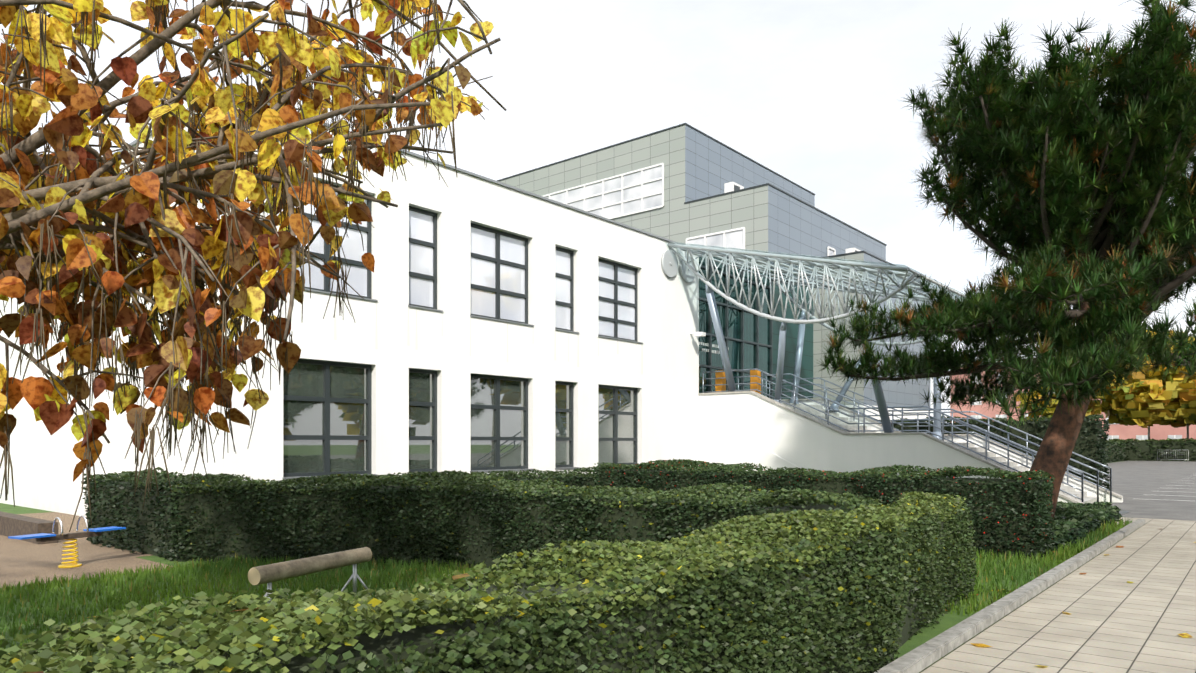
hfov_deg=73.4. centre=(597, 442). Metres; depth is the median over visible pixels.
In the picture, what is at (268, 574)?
balance beam
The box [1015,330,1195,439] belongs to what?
tree
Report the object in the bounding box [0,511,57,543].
sandbox
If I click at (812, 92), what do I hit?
sky
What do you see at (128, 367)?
catalpa pods
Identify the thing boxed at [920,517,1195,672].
walkway
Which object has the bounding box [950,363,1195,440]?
buildings
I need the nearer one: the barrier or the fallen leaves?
the fallen leaves
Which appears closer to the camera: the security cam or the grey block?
the security cam
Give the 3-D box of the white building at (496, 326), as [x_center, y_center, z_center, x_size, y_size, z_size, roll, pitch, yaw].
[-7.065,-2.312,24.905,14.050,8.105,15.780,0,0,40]
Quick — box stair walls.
[698,391,1122,502]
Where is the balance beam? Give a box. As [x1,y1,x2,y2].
[248,547,373,602]
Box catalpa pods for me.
[0,0,456,531]
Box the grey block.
[497,123,929,408]
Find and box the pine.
[811,0,1195,520]
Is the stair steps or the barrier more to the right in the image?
the barrier
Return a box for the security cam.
[690,332,705,336]
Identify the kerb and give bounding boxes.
[874,519,1144,672]
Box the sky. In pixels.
[0,0,1195,422]
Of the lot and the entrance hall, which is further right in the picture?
the lot
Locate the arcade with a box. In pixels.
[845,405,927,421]
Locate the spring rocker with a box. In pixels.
[8,515,125,567]
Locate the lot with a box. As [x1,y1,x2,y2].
[1102,461,1195,520]
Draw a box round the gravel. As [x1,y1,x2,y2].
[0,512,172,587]
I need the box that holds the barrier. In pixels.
[1157,450,1188,461]
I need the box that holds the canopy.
[661,241,964,441]
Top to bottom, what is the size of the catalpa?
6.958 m
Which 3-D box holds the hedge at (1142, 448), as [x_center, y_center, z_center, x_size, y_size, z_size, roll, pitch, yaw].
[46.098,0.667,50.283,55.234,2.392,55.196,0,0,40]
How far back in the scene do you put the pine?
14.22 m
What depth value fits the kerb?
7.74 m
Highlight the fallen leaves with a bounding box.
[8,542,1195,672]
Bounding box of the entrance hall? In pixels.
[699,255,812,399]
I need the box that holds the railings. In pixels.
[703,368,1111,502]
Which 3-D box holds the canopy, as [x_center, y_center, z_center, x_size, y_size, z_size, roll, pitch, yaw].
[7.440,-3.100,25.618,7.490,6.369,8.320,0,0,40]
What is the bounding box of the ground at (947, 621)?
[0,461,1141,672]
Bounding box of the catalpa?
[0,0,505,481]
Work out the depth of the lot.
30.59 m
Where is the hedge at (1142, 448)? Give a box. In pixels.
[1102,438,1195,462]
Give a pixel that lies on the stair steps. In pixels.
(1012, 464)
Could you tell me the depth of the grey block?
34.31 m
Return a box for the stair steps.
[782,403,1096,503]
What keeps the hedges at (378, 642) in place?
on the ground at (947, 621)
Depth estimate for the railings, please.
23.98 m
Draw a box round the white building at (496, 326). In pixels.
[0,90,698,516]

